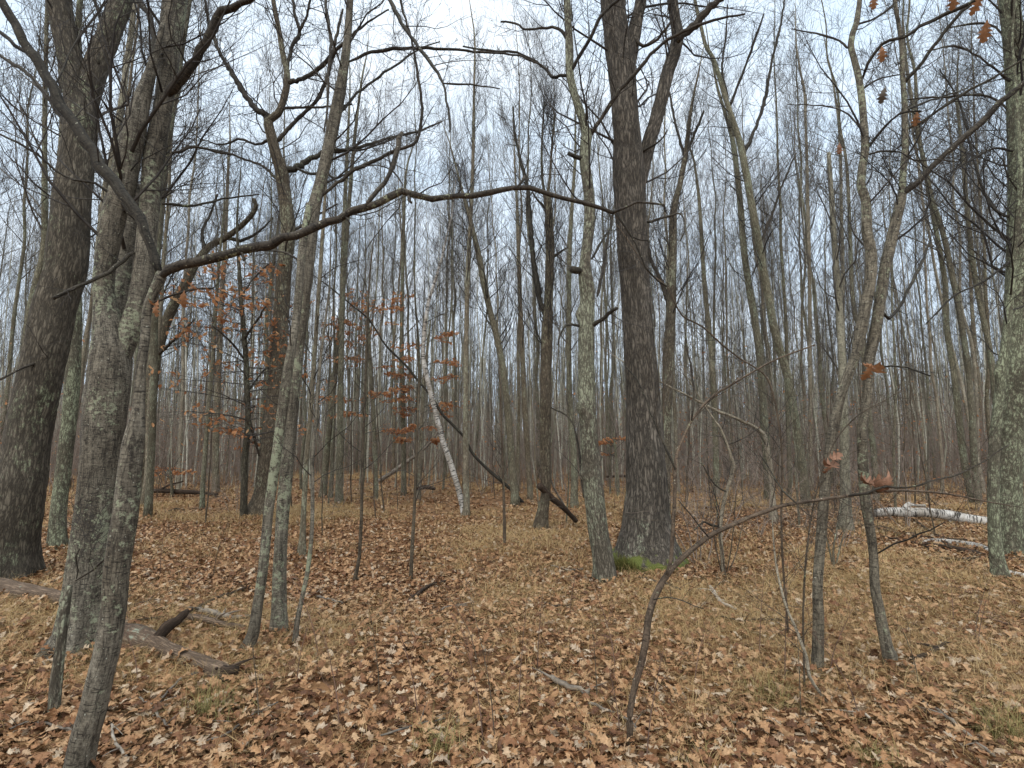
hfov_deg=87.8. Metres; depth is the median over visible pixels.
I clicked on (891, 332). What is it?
woodland tree
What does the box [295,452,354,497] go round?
bare shrub
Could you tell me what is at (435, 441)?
leafy tree
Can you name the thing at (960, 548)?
fallen birch
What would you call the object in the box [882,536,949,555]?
fallen stick
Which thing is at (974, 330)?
woodland tree
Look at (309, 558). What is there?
sapling
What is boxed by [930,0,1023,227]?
woodland tree
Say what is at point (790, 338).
woodland tree
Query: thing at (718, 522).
shrub
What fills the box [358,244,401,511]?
sapling
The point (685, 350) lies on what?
woodland tree
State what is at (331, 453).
sapling
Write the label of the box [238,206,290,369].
woodland tree
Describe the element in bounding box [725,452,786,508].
bare shrub
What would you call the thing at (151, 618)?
fallen stick
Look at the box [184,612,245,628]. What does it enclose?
fallen stick
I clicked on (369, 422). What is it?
sapling
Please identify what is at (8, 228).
woodland tree
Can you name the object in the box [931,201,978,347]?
woodland tree
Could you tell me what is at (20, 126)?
woodland tree
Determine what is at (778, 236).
woodland tree
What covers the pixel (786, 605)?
sapling
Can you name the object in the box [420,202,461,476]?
woodland tree
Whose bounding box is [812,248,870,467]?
woodland tree
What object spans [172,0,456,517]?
bare tree
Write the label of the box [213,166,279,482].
woodland tree
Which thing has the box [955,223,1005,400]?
woodland tree
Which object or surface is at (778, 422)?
sapling
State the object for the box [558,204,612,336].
woodland tree
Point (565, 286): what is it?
woodland tree
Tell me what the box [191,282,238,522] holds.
sapling
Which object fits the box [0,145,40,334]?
woodland tree
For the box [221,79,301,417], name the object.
woodland tree
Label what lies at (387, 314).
woodland tree
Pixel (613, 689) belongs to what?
seedling
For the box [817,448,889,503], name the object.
bare shrub
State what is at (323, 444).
sapling
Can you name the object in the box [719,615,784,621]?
fallen stick
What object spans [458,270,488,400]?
woodland tree
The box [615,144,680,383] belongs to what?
woodland tree
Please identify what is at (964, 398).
woodland tree
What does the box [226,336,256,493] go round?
sapling
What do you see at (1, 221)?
woodland tree
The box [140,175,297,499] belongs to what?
bare tree
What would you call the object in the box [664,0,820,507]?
bare tree
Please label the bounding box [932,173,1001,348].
woodland tree
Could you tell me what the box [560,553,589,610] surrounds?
seedling
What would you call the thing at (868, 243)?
sapling
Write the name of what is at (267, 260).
woodland tree
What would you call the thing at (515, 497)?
bare tree
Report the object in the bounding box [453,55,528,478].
woodland tree
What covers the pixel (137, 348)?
woodland tree
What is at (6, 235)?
woodland tree
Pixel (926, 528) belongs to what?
fallen stick
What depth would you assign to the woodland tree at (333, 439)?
16.79 m
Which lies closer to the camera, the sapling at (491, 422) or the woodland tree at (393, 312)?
the sapling at (491, 422)
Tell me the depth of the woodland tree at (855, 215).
41.98 m
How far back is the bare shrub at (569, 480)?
14.95 m
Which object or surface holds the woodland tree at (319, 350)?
on the ground at (322, 686)
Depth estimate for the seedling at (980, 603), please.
4.44 m
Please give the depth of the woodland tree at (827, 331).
46.47 m
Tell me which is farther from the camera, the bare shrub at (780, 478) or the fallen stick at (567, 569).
the bare shrub at (780, 478)
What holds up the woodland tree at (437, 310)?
on the ground at (322, 686)
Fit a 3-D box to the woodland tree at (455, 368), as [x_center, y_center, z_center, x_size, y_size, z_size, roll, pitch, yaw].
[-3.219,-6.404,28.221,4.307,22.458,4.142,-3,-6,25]
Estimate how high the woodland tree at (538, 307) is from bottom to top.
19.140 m
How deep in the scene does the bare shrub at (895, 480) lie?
10.40 m
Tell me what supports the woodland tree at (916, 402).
on the ground at (322, 686)
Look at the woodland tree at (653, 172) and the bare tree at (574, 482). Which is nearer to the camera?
the bare tree at (574, 482)
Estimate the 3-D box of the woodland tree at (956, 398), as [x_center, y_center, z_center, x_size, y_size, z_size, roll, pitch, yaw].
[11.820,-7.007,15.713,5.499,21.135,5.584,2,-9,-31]
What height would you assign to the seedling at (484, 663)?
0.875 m
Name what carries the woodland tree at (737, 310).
on the ground at (322, 686)
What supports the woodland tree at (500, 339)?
on the ground at (322, 686)
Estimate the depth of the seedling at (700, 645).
3.70 m
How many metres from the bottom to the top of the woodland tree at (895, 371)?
13.128 m
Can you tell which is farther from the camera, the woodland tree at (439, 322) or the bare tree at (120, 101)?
the woodland tree at (439, 322)
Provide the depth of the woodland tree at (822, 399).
22.70 m
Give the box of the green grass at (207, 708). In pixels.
[103,628,1023,767]
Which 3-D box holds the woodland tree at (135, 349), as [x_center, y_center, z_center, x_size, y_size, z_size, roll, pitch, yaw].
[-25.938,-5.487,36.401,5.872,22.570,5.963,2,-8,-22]
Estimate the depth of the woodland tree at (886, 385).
28.67 m
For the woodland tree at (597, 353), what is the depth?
39.95 m
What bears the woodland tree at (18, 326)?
on the ground at (322, 686)
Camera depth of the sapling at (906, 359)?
9.56 m
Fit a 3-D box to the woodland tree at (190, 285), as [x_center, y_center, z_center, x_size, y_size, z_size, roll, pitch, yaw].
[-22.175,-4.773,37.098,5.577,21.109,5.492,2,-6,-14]
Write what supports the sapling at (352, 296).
on the ground at (322, 686)
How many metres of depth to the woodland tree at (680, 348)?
42.00 m
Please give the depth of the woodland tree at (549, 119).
28.04 m
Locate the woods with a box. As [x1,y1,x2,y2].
[0,107,1003,489]
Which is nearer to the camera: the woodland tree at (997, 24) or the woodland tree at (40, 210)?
the woodland tree at (997, 24)
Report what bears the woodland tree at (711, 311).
on the ground at (322, 686)
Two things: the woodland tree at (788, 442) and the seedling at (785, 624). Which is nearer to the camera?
the seedling at (785, 624)
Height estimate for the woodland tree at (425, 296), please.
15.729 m
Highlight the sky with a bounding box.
[0,0,1023,430]
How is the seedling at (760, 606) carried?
on the ground at (322, 686)
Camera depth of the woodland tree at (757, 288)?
44.18 m
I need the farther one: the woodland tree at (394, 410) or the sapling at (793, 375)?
the woodland tree at (394, 410)
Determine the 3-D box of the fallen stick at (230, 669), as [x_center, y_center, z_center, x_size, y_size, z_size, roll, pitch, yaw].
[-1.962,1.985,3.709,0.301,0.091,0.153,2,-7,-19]
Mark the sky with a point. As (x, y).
(441, 12)
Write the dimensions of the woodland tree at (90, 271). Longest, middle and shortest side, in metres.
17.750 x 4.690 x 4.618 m
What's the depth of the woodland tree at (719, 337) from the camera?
39.73 m
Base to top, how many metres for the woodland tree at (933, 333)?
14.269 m
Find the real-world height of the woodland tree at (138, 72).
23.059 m
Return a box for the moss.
[589,553,650,574]
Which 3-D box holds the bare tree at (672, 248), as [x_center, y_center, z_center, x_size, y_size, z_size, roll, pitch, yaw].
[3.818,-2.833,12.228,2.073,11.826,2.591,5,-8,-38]
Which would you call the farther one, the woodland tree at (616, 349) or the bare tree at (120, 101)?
the woodland tree at (616, 349)
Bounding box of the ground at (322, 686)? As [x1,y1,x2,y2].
[0,434,1023,767]
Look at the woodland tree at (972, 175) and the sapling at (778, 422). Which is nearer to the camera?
the sapling at (778, 422)
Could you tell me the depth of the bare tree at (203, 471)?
13.33 m
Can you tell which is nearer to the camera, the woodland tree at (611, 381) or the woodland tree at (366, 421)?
the woodland tree at (366, 421)
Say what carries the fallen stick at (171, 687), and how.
on the ground at (322, 686)
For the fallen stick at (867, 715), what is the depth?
3.19 m
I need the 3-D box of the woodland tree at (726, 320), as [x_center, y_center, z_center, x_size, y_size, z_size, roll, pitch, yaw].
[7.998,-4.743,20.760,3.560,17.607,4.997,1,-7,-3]
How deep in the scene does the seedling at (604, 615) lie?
4.04 m
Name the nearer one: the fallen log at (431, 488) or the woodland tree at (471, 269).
the fallen log at (431, 488)
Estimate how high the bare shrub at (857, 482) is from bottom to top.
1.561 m
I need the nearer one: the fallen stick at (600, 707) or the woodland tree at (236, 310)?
the fallen stick at (600, 707)
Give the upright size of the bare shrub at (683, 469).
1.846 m
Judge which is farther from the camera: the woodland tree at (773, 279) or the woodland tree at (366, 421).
the woodland tree at (773, 279)
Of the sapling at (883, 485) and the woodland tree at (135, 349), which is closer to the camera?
the sapling at (883, 485)
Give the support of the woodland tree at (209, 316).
on the ground at (322, 686)
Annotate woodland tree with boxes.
[0,0,95,292]
[0,0,105,443]
[0,0,106,440]
[0,0,139,234]
[0,139,21,319]
[0,141,37,342]
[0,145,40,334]
[0,150,34,293]
[0,162,29,348]
[0,205,40,347]
[1,46,109,296]
[3,208,40,383]
[4,0,176,487]
[4,159,48,346]
[5,237,39,362]
[8,149,55,287]
[8,225,37,394]
[19,180,97,303]
[21,0,258,412]
[50,12,235,365]
[79,151,108,414]
[82,141,176,333]
[82,213,95,361]
[82,249,93,327]
[83,132,111,311]
[83,205,97,362]
[87,0,248,399]
[87,237,177,404]
[96,0,251,505]
[97,2,206,195]
[111,0,252,488]
[140,35,235,423]
[159,180,177,311]
[160,294,192,469]
[164,177,229,440]
[165,311,199,415]
[166,208,232,466]
[166,210,201,451]
[167,113,267,414]
[167,291,199,416]
[169,170,210,467]
[181,205,248,440]
[186,1,347,459]
[194,0,337,463]
[204,260,245,436]
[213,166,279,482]
[214,133,295,419]
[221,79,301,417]
[223,204,250,441]
[228,110,339,304]
[229,173,297,318]
[238,182,318,338]
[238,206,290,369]
[244,226,272,461]
[245,159,316,360]
[245,198,294,452]
[249,119,300,302]
[259,112,348,488]
[259,173,313,372]
[263,162,300,319]
[290,0,394,497]
[290,241,335,439]
[292,161,364,430]
[294,263,325,455]
[304,265,332,470]
[307,118,363,420]
[309,247,337,408]
[321,152,371,470]
[325,136,399,473]
[326,29,417,480]
[331,133,416,468]
[338,175,395,467]
[338,222,386,453]
[344,229,387,472]
[346,225,409,386]
[350,83,410,440]
[351,95,449,473]
[366,121,430,427]
[371,71,442,471]
[372,255,406,390]
[376,266,400,463]
[379,0,466,494]
[379,239,410,421]
[390,201,443,473]
[400,221,437,419]
[405,84,489,469]
[405,232,444,457]
[406,107,470,468]
[407,64,486,462]
[407,95,499,489]
[417,100,543,477]
[418,214,450,461]
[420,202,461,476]
[420,235,476,412]
[427,191,458,465]
[428,215,467,464]
[434,0,583,490]
[434,174,474,468]
[441,208,500,442]
[441,283,479,424]
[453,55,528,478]
[454,155,491,444]
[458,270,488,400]
[462,0,612,478]
[471,241,523,412]
[483,263,525,467]
[486,263,516,461]
[499,1,601,351]
[499,247,558,363]
[505,269,537,404]
[522,185,563,468]
[523,208,561,465]
[524,240,542,411]
[525,10,646,479]
[531,173,596,472]
[538,172,602,467]
[538,260,577,466]
[540,62,687,470]
[548,102,646,493]
[553,239,599,445]
[553,251,577,366]
[557,205,597,327]
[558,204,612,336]
[566,103,652,444]
[583,139,623,440]
[588,0,761,493]
[594,174,651,473]
[594,294,623,433]
[595,296,615,414]
[604,85,692,289]
[610,302,622,416]
[613,32,692,301]
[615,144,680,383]
[641,118,666,332]
[646,159,693,417]
[648,116,724,476]
[652,193,730,364]
[653,197,684,335]
[654,281,683,383]
[656,157,721,452]
[661,305,700,424]
[666,59,762,449]
[675,179,737,465]
[676,54,772,487]
[678,227,746,433]
[697,235,734,461]
[698,169,747,472]
[700,176,756,431]
[701,18,797,472]
[708,226,753,459]
[716,220,754,456]
[717,125,799,463]
[725,278,769,451]
[727,0,909,494]
[728,191,787,439]
[731,50,873,467]
[733,43,860,461]
[733,162,792,422]
[734,159,820,435]
[735,149,807,433]
[738,124,797,388]
[738,153,799,470]
[742,211,791,432]
[748,0,852,484]
[753,0,968,500]
[769,164,823,420]
[777,275,805,377]
[780,147,876,446]
[783,186,834,362]
[795,208,866,428]
[802,0,1004,504]
[807,274,837,438]
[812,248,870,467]
[814,193,870,463]
[815,262,837,411]
[816,129,907,395]
[817,264,850,391]
[819,0,986,493]
[819,202,897,345]
[825,4,971,506]
[825,143,889,456]
[826,134,903,460]
[830,189,905,420]
[845,226,893,441]
[848,206,887,341]
[849,8,981,491]
[850,135,951,469]
[853,117,931,443]
[855,130,954,474]
[860,50,992,477]
[867,253,913,437]
[868,217,926,409]
[871,221,913,439]
[872,0,1001,482]
[872,138,956,443]
[885,285,943,424]
[898,4,1002,471]
[907,170,1002,385]
[907,219,996,450]
[910,269,971,425]
[911,0,1006,440]
[916,291,944,379]
[918,7,1005,416]
[925,240,990,378]
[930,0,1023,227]
[931,68,1006,406]
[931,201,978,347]
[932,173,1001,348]
[945,114,1006,338]
[948,0,1022,238]
[949,171,1001,324]
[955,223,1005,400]
[962,165,1004,416]
[966,161,1005,334]
[972,65,1007,260]
[974,280,1001,372]
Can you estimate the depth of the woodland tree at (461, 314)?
35.65 m
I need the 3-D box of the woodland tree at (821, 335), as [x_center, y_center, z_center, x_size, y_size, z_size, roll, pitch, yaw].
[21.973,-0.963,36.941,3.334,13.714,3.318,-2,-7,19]
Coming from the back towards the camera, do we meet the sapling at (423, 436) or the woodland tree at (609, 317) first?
the woodland tree at (609, 317)
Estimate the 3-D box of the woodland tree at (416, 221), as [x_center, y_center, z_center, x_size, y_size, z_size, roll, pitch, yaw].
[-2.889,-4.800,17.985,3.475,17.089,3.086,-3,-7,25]
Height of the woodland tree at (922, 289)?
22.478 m
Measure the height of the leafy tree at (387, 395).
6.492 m
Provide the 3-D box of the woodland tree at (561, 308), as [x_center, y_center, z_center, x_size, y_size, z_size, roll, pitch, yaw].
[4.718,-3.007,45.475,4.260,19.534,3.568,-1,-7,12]
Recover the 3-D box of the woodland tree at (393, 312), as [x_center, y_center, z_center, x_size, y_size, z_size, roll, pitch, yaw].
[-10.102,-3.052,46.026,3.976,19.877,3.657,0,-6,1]
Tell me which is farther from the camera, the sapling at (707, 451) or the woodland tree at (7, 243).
the woodland tree at (7, 243)
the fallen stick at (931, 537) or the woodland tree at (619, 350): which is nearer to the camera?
the fallen stick at (931, 537)
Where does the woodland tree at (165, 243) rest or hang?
on the ground at (322, 686)
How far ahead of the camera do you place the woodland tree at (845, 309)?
43.06 m
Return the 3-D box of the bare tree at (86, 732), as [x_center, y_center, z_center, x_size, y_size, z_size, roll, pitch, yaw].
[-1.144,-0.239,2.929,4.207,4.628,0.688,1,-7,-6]
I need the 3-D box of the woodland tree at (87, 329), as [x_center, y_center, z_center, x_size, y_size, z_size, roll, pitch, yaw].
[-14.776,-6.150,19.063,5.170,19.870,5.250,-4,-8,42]
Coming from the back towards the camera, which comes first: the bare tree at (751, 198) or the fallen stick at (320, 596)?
the bare tree at (751, 198)
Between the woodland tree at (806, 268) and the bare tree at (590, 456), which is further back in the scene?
the woodland tree at (806, 268)
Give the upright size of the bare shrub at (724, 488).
2.161 m
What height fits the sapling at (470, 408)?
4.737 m
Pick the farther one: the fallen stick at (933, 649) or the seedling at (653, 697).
the fallen stick at (933, 649)
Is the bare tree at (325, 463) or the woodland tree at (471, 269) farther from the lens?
the woodland tree at (471, 269)
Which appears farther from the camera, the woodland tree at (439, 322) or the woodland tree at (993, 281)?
the woodland tree at (439, 322)
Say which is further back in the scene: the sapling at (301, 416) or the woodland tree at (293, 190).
the woodland tree at (293, 190)
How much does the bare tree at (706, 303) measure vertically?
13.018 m
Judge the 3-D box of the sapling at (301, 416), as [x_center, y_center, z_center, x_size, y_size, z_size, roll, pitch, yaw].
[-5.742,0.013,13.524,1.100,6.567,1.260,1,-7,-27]
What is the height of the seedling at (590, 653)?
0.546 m
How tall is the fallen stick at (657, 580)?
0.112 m
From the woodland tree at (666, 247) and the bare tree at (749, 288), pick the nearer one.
the bare tree at (749, 288)
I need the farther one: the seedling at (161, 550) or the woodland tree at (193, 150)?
the woodland tree at (193, 150)
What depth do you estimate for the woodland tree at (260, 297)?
38.68 m
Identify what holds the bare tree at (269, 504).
on the ground at (322, 686)
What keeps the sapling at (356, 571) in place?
on the ground at (322, 686)
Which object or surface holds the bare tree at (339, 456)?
on the ground at (322, 686)
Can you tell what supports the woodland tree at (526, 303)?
on the ground at (322, 686)
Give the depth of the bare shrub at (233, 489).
12.15 m
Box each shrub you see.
[195,466,256,513]
[206,451,255,502]
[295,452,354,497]
[314,453,360,509]
[372,432,451,502]
[555,456,609,499]
[604,452,671,511]
[619,438,753,564]
[668,428,791,544]
[669,458,726,524]
[670,447,703,502]
[684,454,814,536]
[691,451,791,510]
[693,460,764,579]
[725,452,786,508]
[732,446,819,498]
[736,450,842,526]
[778,480,889,547]
[783,472,837,513]
[793,445,882,568]
[815,429,956,528]
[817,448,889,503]
[834,459,895,507]
[940,455,986,511]
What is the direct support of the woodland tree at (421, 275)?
on the ground at (322, 686)
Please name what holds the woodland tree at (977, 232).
on the ground at (322, 686)
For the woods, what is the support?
on the ground at (322, 686)
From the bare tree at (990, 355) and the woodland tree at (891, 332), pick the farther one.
the woodland tree at (891, 332)
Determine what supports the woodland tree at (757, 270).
on the ground at (322, 686)
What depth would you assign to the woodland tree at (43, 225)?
12.87 m
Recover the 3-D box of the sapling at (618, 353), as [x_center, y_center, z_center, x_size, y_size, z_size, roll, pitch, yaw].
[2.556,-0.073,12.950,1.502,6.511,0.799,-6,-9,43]
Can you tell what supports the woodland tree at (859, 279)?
on the ground at (322, 686)
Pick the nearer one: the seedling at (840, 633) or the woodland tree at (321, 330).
the seedling at (840, 633)
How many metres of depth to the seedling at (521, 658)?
3.32 m
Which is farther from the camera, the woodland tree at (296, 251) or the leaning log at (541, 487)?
the woodland tree at (296, 251)
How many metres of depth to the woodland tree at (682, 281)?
38.05 m
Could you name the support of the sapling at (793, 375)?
on the ground at (322, 686)
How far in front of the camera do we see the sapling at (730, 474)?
6.68 m
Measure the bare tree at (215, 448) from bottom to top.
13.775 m
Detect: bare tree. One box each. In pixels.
[0,0,179,549]
[0,0,254,579]
[0,0,369,662]
[0,0,674,767]
[41,0,203,318]
[100,0,248,517]
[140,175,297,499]
[163,139,250,509]
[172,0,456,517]
[178,100,272,492]
[224,0,566,637]
[236,177,322,654]
[257,68,390,555]
[291,10,378,503]
[318,25,390,497]
[365,128,460,494]
[419,114,540,506]
[431,0,501,516]
[446,0,763,582]
[478,34,594,530]
[484,0,771,574]
[498,106,563,499]
[523,79,616,507]
[618,37,728,514]
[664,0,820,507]
[675,101,730,495]
[692,19,801,500]
[767,0,844,489]
[781,104,908,532]
[792,15,864,330]
[819,0,1023,557]
[870,0,982,503]
[920,35,1006,400]
[924,0,1023,581]
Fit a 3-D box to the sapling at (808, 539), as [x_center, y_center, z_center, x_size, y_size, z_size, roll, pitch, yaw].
[2.226,1.008,3.756,1.228,2.286,1.154,4,-7,-29]
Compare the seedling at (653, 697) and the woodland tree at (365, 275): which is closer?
the seedling at (653, 697)
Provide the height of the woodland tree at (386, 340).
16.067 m
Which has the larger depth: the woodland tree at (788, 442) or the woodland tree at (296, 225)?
the woodland tree at (296, 225)
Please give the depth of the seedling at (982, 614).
4.24 m
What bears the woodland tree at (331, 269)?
on the ground at (322, 686)
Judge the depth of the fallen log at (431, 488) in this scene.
15.16 m
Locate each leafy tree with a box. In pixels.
[145,149,336,517]
[154,447,196,496]
[320,288,416,500]
[383,315,469,498]
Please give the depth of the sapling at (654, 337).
10.48 m
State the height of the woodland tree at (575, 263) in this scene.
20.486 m
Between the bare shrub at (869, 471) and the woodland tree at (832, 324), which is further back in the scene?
the woodland tree at (832, 324)
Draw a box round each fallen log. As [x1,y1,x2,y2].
[0,578,252,682]
[154,481,217,495]
[416,485,435,489]
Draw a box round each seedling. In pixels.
[123,611,153,682]
[149,530,166,577]
[213,515,230,574]
[230,628,258,714]
[270,565,317,652]
[288,611,310,676]
[316,627,346,724]
[362,605,379,692]
[390,602,417,712]
[439,571,478,666]
[449,613,483,744]
[460,580,494,734]
[514,599,543,711]
[536,569,545,668]
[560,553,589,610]
[578,620,600,694]
[588,572,620,663]
[597,647,623,730]
[634,643,669,754]
[691,621,717,684]
[750,566,772,656]
[757,611,813,719]
[774,555,801,685]
[811,628,867,718]
[813,592,859,672]
[891,615,918,681]
[938,580,960,620]
[971,569,987,638]
[975,585,1000,646]
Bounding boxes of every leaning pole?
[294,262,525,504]
[378,422,444,481]
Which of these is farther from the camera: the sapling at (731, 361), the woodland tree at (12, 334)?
the woodland tree at (12, 334)
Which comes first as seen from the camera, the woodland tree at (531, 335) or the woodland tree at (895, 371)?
the woodland tree at (895, 371)
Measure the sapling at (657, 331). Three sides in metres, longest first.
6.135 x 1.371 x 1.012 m
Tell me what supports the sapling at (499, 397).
on the ground at (322, 686)
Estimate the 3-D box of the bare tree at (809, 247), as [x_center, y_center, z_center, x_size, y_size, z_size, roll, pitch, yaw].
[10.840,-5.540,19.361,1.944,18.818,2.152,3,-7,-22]
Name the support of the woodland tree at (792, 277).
on the ground at (322, 686)
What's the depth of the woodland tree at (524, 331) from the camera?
42.43 m
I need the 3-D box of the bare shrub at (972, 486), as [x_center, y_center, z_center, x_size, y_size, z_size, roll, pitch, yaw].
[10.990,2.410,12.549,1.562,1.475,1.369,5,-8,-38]
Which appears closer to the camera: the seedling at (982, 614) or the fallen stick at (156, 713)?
the fallen stick at (156, 713)
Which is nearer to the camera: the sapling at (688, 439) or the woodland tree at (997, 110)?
the sapling at (688, 439)
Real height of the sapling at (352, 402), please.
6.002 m
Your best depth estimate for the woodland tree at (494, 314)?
34.77 m
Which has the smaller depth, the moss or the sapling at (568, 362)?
the moss
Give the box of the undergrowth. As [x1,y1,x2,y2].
[0,292,991,496]
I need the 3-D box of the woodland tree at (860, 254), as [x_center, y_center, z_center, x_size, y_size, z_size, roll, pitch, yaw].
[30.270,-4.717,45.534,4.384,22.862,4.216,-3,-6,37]
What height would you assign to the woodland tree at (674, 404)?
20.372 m
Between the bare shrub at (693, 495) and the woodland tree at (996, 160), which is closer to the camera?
the bare shrub at (693, 495)
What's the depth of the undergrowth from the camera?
21.48 m
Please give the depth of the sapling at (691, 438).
17.62 m
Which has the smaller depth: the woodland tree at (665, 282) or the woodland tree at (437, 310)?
the woodland tree at (665, 282)
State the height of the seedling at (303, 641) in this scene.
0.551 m
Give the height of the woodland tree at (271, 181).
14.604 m
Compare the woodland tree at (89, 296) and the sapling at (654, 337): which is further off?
the woodland tree at (89, 296)
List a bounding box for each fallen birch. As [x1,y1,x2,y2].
[874,502,986,524]
[923,538,987,554]
[1009,570,1023,577]
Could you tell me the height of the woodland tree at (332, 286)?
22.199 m
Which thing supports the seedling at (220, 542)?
on the ground at (322, 686)
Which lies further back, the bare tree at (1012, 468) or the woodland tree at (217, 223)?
the woodland tree at (217, 223)
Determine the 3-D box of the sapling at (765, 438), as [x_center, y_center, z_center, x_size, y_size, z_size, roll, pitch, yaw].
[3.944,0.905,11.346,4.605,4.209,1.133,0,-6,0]
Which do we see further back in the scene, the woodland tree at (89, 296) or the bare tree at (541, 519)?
the woodland tree at (89, 296)
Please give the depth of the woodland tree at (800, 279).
24.29 m
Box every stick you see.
[7,714,72,730]
[103,722,128,762]
[132,615,163,622]
[138,696,179,733]
[152,671,198,715]
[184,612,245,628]
[188,607,250,619]
[189,581,250,612]
[206,701,277,740]
[215,657,254,674]
[305,587,342,603]
[380,703,457,735]
[408,580,445,599]
[431,601,471,613]
[532,667,608,694]
[543,602,571,606]
[551,565,582,570]
[588,701,640,727]
[638,571,680,589]
[697,585,736,609]
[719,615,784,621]
[815,697,870,718]
[875,526,930,537]
[880,525,967,540]
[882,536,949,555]
[907,641,951,659]
[913,519,948,544]
[917,701,995,756]
[939,552,988,560]
[967,611,1016,626]
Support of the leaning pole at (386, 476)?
on the ground at (322, 686)
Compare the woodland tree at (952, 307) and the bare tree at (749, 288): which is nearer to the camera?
the bare tree at (749, 288)
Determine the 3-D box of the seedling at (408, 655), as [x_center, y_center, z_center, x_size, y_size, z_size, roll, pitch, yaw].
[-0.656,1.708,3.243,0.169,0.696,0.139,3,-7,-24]
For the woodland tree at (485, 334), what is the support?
on the ground at (322, 686)
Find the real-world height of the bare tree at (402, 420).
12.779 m
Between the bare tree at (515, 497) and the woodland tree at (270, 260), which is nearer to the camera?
the bare tree at (515, 497)
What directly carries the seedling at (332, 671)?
on the ground at (322, 686)
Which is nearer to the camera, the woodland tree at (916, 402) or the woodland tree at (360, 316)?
the woodland tree at (916, 402)
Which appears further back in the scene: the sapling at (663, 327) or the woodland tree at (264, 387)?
the woodland tree at (264, 387)
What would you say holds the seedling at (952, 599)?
on the ground at (322, 686)
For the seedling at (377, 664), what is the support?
on the ground at (322, 686)
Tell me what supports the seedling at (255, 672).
on the ground at (322, 686)
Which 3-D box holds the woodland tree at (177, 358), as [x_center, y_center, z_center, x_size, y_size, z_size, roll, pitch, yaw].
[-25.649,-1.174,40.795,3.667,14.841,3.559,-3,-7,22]
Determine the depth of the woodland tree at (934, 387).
18.91 m
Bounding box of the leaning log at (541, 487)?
[537,458,577,522]
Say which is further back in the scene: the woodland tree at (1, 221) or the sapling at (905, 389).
the woodland tree at (1, 221)
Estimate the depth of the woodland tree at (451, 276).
19.43 m
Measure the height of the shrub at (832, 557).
1.642 m
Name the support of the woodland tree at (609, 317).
on the ground at (322, 686)
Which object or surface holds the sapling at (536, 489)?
on the ground at (322, 686)
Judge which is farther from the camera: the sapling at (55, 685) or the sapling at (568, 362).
the sapling at (568, 362)
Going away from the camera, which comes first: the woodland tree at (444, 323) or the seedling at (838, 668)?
the seedling at (838, 668)
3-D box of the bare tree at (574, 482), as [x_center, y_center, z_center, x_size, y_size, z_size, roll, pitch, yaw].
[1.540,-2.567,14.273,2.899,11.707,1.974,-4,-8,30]
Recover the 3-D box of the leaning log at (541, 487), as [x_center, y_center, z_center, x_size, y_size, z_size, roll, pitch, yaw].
[0.892,2.112,10.522,0.950,1.294,0.166,4,-8,-32]
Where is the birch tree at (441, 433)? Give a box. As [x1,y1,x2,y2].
[389,161,476,515]
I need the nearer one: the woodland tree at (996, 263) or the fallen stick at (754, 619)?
the fallen stick at (754, 619)
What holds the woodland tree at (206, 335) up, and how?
on the ground at (322, 686)
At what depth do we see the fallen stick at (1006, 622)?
4.69 m
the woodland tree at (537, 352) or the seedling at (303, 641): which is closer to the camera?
the seedling at (303, 641)
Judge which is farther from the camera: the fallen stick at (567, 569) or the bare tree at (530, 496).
the bare tree at (530, 496)
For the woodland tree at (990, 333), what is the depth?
45.19 m
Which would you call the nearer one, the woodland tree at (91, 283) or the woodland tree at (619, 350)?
the woodland tree at (91, 283)
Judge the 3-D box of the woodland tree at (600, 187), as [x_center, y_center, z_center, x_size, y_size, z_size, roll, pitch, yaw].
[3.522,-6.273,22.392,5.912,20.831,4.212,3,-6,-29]
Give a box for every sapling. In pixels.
[47,585,72,716]
[154,386,176,498]
[155,353,171,488]
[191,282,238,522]
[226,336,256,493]
[241,180,395,648]
[265,280,303,507]
[301,343,329,478]
[303,208,414,579]
[309,339,352,534]
[316,271,353,504]
[325,237,373,479]
[333,287,369,503]
[342,300,492,579]
[355,316,388,516]
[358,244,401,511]
[370,384,405,508]
[401,360,431,504]
[424,345,449,492]
[452,359,469,485]
[460,345,488,492]
[460,369,518,546]
[480,356,501,498]
[482,311,520,475]
[492,333,510,483]
[509,280,539,503]
[526,201,583,506]
[559,287,584,521]
[586,155,879,638]
[597,334,784,522]
[598,255,625,487]
[598,419,625,495]
[608,311,1022,745]
[609,206,675,493]
[652,285,714,506]
[653,311,662,392]
[664,352,796,572]
[671,322,704,506]
[678,358,701,501]
[680,390,698,489]
[681,289,727,509]
[712,434,833,702]
[720,355,758,498]
[726,362,934,691]
[759,0,984,673]
[765,246,831,526]
[803,294,847,511]
[806,271,856,476]
[813,293,848,500]
[828,0,1023,669]
[837,238,888,520]
[875,268,935,517]
[886,280,933,502]
[890,314,936,532]
[899,264,951,500]

